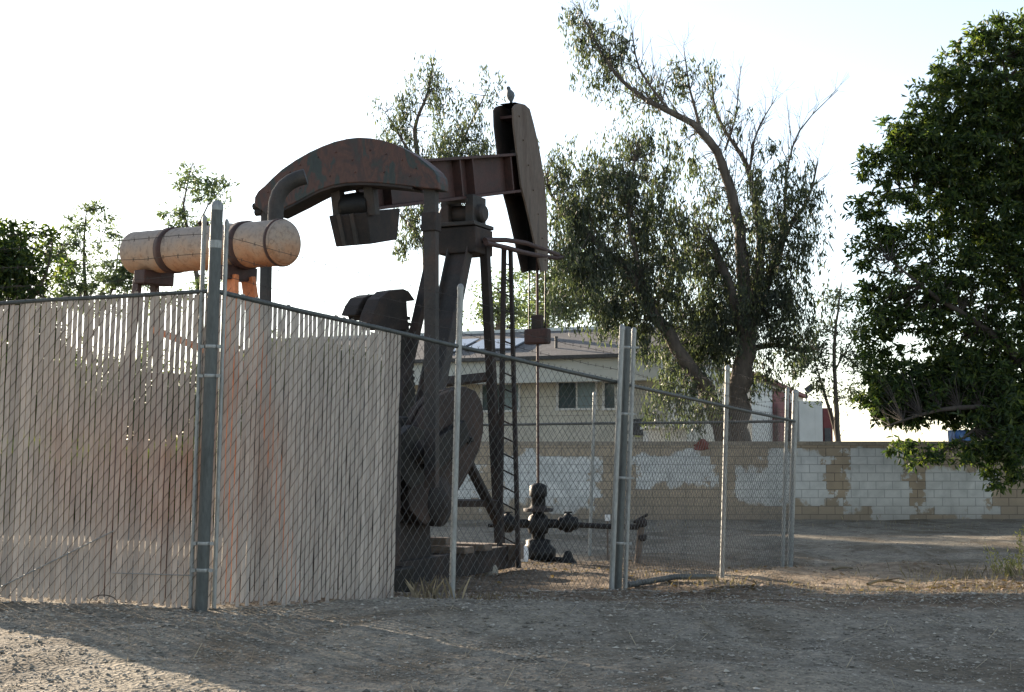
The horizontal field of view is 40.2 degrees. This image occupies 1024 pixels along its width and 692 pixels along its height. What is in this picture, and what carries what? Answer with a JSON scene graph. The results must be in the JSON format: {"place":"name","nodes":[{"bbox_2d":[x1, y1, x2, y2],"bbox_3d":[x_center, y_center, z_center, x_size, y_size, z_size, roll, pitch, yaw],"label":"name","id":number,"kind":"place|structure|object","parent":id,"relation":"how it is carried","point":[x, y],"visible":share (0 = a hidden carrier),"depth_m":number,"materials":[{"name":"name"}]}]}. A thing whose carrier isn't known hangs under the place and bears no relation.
{"place":"outdoors","nodes":[
{"label":"outdoors","id":0,"kind":"place"},
{"bbox_2d":[0,519,1023,691],"bbox_3d":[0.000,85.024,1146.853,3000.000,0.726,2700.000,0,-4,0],"label":"ground","id":1,"kind":"structure","parent":0,"point":[909,551],"depth_m":9.18,"materials":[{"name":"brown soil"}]},
{"bbox_2d":[0,431,75,523],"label":"shrub","id":2,"kind":"object","parent":1,"relation":"on","point":[27,481],"visible":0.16,"depth_m":31.94,"materials":[{"name":"green plant"}]},
{"bbox_2d":[0,214,102,440],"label":"bushy tree","id":3,"kind":"object","parent":1,"relation":"on","point":[24,258],"visible":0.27,"depth_m":45.87,"materials":[{"name":"green plant"}]},
{"bbox_2d":[43,433,157,522],"bbox_3d":[-9.330,3.128,32.286,2.892,2.333,1.794,0,-4,0],"label":"shrub","id":4,"kind":"object","parent":1,"relation":"on","point":[103,482],"visible":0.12,"depth_m":31.96,"materials":[{"name":"green plant"}]},
{"bbox_2d":[0,215,207,607],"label":"slatted fence","id":5,"kind":"object","parent":1,"relation":"on","point":[96,550],"visible":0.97,"depth_m":11.12,"materials":[{"name":"metal"}]},
{"bbox_2d":[36,189,200,440],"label":"feathery tree","id":6,"kind":"object","parent":1,"relation":"on","point":[122,271],"visible":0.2,"depth_m":50.16,"materials":[{"name":"green plant"}]},
{"bbox_2d":[125,436,223,522],"bbox_3d":[-7.560,3.170,32.228,2.813,2.324,1.894,0,-4,0],"label":"shrub","id":7,"kind":"object","parent":1,"relation":"on","point":[175,482],"visible":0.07,"depth_m":31.94,"materials":[{"name":"green plant"}]},
{"bbox_2d":[143,147,239,440],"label":"slender tree","id":8,"kind":"object","parent":1,"relation":"on","point":[182,214],"visible":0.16,"depth_m":51.39,"materials":[{"name":"green plant"}]},
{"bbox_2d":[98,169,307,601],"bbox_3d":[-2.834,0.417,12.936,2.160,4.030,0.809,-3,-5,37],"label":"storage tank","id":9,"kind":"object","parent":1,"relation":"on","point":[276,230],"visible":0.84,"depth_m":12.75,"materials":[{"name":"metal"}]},
{"bbox_2d":[191,200,223,611],"bbox_3d":[-2.373,0.497,10.923,0.205,3.304,0.104,0,-4,0],"label":"corner post","id":10,"kind":"object","parent":1,"relation":"on","point":[210,376],"visible":0.96,"depth_m":10.89,"materials":[{"name":"metal"}]},
{"bbox_2d":[214,443,240,514],"bbox_3d":[-5.593,3.106,32.283,2.921,2.439,1.627,0,-4,0],"label":"shrub","id":11,"kind":"object","parent":1,"relation":"on","point":[239,476],"depth_m":32.12,"materials":[{"name":"green plant"}]},
{"bbox_2d":[219,329,384,439],"bbox_3d":[-5.040,1.821,36.477,5.503,4.713,3.742,0,-4,0],"label":"hedge shrub","id":12,"kind":"object","parent":1,"relation":"on","point":[323,373],"visible":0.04,"depth_m":35.95,"materials":[{"name":"green plant"}]},
{"bbox_2d":[240,391,413,591],"bbox_3d":[-1.932,1.502,14.421,1.560,2.077,1.200,-2,-5,25],"label":"pump engine","id":13,"kind":"object","parent":1,"relation":"on","point":[408,577],"visible":0.19,"depth_m":14.11,"materials":[{"name":"black metal"}]},
{"bbox_2d":[245,102,563,581],"bbox_3d":[-0.605,-0.362,18.654,2.606,6.834,7.476,-3,-5,34],"label":"pump jack","id":14,"kind":"object","parent":1,"relation":"on","point":[377,175],"visible":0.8,"depth_m":18.25,"materials":[{"name":"paint"}]},
{"bbox_2d":[506,86,514,102],"bbox_3d":[-0.022,-3.749,20.957,0.130,0.288,0.128,0,-4,0],"label":"bird","id":15,"kind":"object","parent":14,"relation":"on","point":[510,95],"visible":1,"depth_m":20.92},
{"bbox_2d":[208,219,624,608],"bbox_3d":[-0.628,0.818,12.891,0.154,3.404,5.234,-4,-6,43],"label":"chain link fence","id":16,"kind":"object","parent":1,"relation":"on","point":[360,371],"visible":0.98,"depth_m":11.81,"materials":[{"name":"metal"}]},
{"bbox_2d":[366,39,506,266],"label":"background eucalyptus","id":17,"kind":"object","parent":1,"relation":"on","point":[441,149],"visible":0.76,"depth_m":50.55,"materials":[{"name":"green plant"}]},
{"bbox_2d":[202,323,731,445],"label":"house","id":18,"kind":"structure","parent":1,"relation":"on","point":[583,355],"depth_m":43.27,"materials":[{"name":"beige"}]},
{"bbox_2d":[479,383,521,412],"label":"window","id":19,"kind":"structure","parent":18,"relation":"in","point":[484,391],"depth_m":44.14,"materials":[{"name":"grey glass"}]},
{"bbox_2d":[555,381,598,410],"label":"window","id":20,"kind":"structure","parent":18,"relation":"in","point":[561,391],"depth_m":43.17,"materials":[{"name":"grey glass"}]},
{"bbox_2d":[601,381,629,409],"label":"window","id":21,"kind":"structure","parent":18,"relation":"in","point":[605,385],"depth_m":42.74,"materials":[{"name":"grey glass"}]},
{"bbox_2d":[481,565,497,575],"bbox_3d":[-0.303,2.995,18.521,0.220,0.321,0.192,-2,-5,27],"label":"rock","id":22,"kind":"object","parent":1,"relation":"on","point":[493,571],"visible":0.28,"depth_m":18.45,"materials":[{"name":"stone"}]},
{"bbox_2d":[462,267,543,330],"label":"backyard shrub tree","id":23,"kind":"object","parent":1,"relation":"on","point":[518,310],"visible":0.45,"depth_m":54.13,"materials":[{"name":"green plant"}]},
{"bbox_2d":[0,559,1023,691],"bbox_3d":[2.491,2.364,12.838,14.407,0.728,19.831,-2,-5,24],"label":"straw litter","id":24,"kind":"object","parent":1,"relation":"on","point":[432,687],"visible":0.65,"depth_m":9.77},
{"bbox_2d":[1,441,1023,519],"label":"block wall","id":25,"kind":"structure","parent":1,"relation":"on","point":[854,480],"depth_m":33.85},
{"bbox_2d":[521,546,528,561],"bbox_3d":[0.178,3.109,20.740,0.140,0.299,0.143,0,-4,0],"label":"rock","id":26,"kind":"object","parent":1,"relation":"on","point":[525,555],"visible":0.37,"depth_m":20.69,"materials":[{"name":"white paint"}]},
{"bbox_2d":[525,588,539,592],"bbox_3d":[0.222,2.508,14.250,0.177,0.088,0.110,0,-4,0],"label":"rock","id":27,"kind":"object","parent":1,"relation":"on","point":[533,590],"visible":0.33,"depth_m":14.23,"materials":[{"name":"stone"}]},
{"bbox_2d":[488,483,638,563],"bbox_3d":[0.787,2.689,21.166,2.304,1.225,0.557,-1,-4,12],"label":"wellhead","id":28,"kind":"object","parent":1,"relation":"on","point":[545,523],"visible":0.77,"depth_m":21.16,"materials":[{"name":"black metal"}]},
{"bbox_2d":[507,229,627,328],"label":"backyard tree","id":29,"kind":"object","parent":1,"relation":"on","point":[549,319],"visible":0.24,"depth_m":55.91,"materials":[{"name":"green plant"}]},
{"bbox_2d":[605,515,609,559],"bbox_3d":[1.505,3.035,22.029,0.085,0.760,0.042,0,-4,0],"label":"marker stake","id":30,"kind":"object","parent":1,"relation":"on","point":[607,519],"visible":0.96,"depth_m":22.03,"materials":[{"name":"white paint"}]},
{"bbox_2d":[430,390,791,563],"bbox_3d":[0.496,2.129,23.519,9.042,2.871,0.114,-3,-5,35],"label":"fence","id":31,"kind":"object","parent":1,"relation":"on","point":[589,541],"visible":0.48,"depth_m":22.51,"materials":[{"name":"metal"}]},
{"bbox_2d":[694,439,708,450],"bbox_3d":[2.944,1.532,21.764,0.248,0.189,0.066,0,-4,0],"label":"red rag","id":32,"kind":"object","parent":31,"relation":"attached to","point":[702,447],"visible":0.77,"depth_m":21.76,"materials":[{"name":"fabric"}]},
{"bbox_2d":[614,326,638,589],"bbox_3d":[1.212,1.238,14.869,0.289,2.902,0.094,0,-4,0],"label":"gate post","id":33,"kind":"object","parent":1,"relation":"on","point":[620,543],"visible":0.79,"depth_m":14.84,"materials":[{"name":"metal"}]},
{"bbox_2d":[633,513,648,562],"bbox_3d":[1.944,2.925,21.130,0.207,0.800,0.186,4,-6,-41],"label":"standpipe","id":34,"kind":"object","parent":1,"relation":"on","point":[639,538],"visible":0.73,"depth_m":21.10,"materials":[{"name":"grey metal"}]},
{"bbox_2d":[640,426,689,440],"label":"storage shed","id":35,"kind":"structure","parent":1,"relation":"on","point":[658,433],"depth_m":36.53,"materials":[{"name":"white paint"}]},
{"bbox_2d":[627,574,718,587],"bbox_3d":[1.908,2.745,16.395,0.068,0.202,2.833,-2,-5,28],"label":"ground pipe","id":36,"kind":"object","parent":1,"relation":"on","point":[705,576],"visible":0.74,"depth_m":16.25,"materials":[{"name":"metal"}]},
{"bbox_2d":[354,558,1023,600],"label":"leaf litter","id":37,"kind":"object","parent":1,"relation":"on","point":[984,587],"visible":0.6,"depth_m":15.96,"materials":[{"name":"brown plant"}]},
{"bbox_2d":[534,0,847,440],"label":"eucalyptus tree","id":38,"kind":"object","parent":1,"relation":"on","point":[745,310],"visible":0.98,"depth_m":36.56,"materials":[{"name":"green plant"}]},
{"bbox_2d":[622,327,798,589],"bbox_3d":[2.694,1.601,17.948,0.211,3.196,6.870,-2,-5,26],"label":"receding fence","id":39,"kind":"object","parent":1,"relation":"on","point":[792,481],"visible":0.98,"depth_m":17.81,"materials":[{"name":"metal"}]},
{"bbox_2d":[772,264,879,440],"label":"young tree","id":40,"kind":"object","parent":1,"relation":"on","point":[835,418],"visible":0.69,"depth_m":46.00,"materials":[{"name":"green plant"}]},
{"bbox_2d":[831,566,852,570],"bbox_3d":[4.490,3.031,19.088,0.301,0.056,0.101,1,-4,-11],"label":"fallen stick","id":41,"kind":"object","parent":1,"relation":"on","point":[839,567],"visible":0.98,"depth_m":19.08,"materials":[{"name":"wood"}]},
{"bbox_2d":[866,578,903,585],"bbox_3d":[4.470,2.819,16.772,0.457,0.105,0.128,0,-4,4],"label":"fallen branch","id":42,"kind":"object","parent":1,"relation":"on","point":[879,580],"visible":0.94,"depth_m":16.78,"materials":[{"name":"wood"}]},
{"bbox_2d":[839,7,1023,496],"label":"shade tree","id":43,"kind":"object","parent":1,"relation":"on","point":[979,384],"visible":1,"depth_m":29.84,"materials":[{"name":"green plant"}]},
{"bbox_2d":[946,430,974,440],"bbox_3d":[11.721,3.268,36.359,0.622,2.166,0.680,0,-4,0],"label":"blue container","id":44,"kind":"object","parent":1,"relation":"on","point":[957,434],"visible":0.21,"depth_m":36.12,"materials":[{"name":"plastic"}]},
{"bbox_2d":[983,543,999,572],"bbox_3d":[6.430,2.836,18.729,0.180,0.440,0.292,-4,-6,44],"label":"weed plant","id":45,"kind":"object","parent":1,"relation":"on","point":[996,563],"visible":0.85,"depth_m":18.73,"materials":[{"name":"green plant"}]},
{"bbox_2d":[997,547,1018,576],"bbox_3d":[6.478,2.832,18.247,0.265,0.439,0.366,-3,-5,34],"label":"weed plant","id":46,"kind":"object","parent":1,"relation":"on","point":[1007,568],"visible":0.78,"depth_m":18.23,"materials":[{"name":"green plant"}]},
{"bbox_2d":[1013,526,1023,575],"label":"weed plant","id":47,"kind":"object","parent":1,"relation":"on","point":[1020,565],"visible":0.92,"depth_m":18.59,"materials":[{"name":"green plant"}]},
{"bbox_2d":[0,0,1023,440],"label":"sky","id":48,"kind":"structure","parent":0,"point":[99,99],"materials":[{"name":"white"}]},
{"bbox_2d":[370,516,1023,600],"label":"dry grass","id":49,"kind":"structure","parent":0,"point":[415,593],"depth_m":15.15,"materials":[{"name":"plant"}]},
{"bbox_2d":[676,372,832,440],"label":"maroon building","id":50,"kind":"structure","parent":0,"point":[814,423],"depth_m":57.95,"materials":[{"name":"white paint"}]},
{"bbox_2d":[824,428,830,440],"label":"doorway","id":51,"kind":"structure","parent":50,"relation":"in","point":[827,431],"depth_m":58.23,"materials":[{"name":"grey"}]}
]}

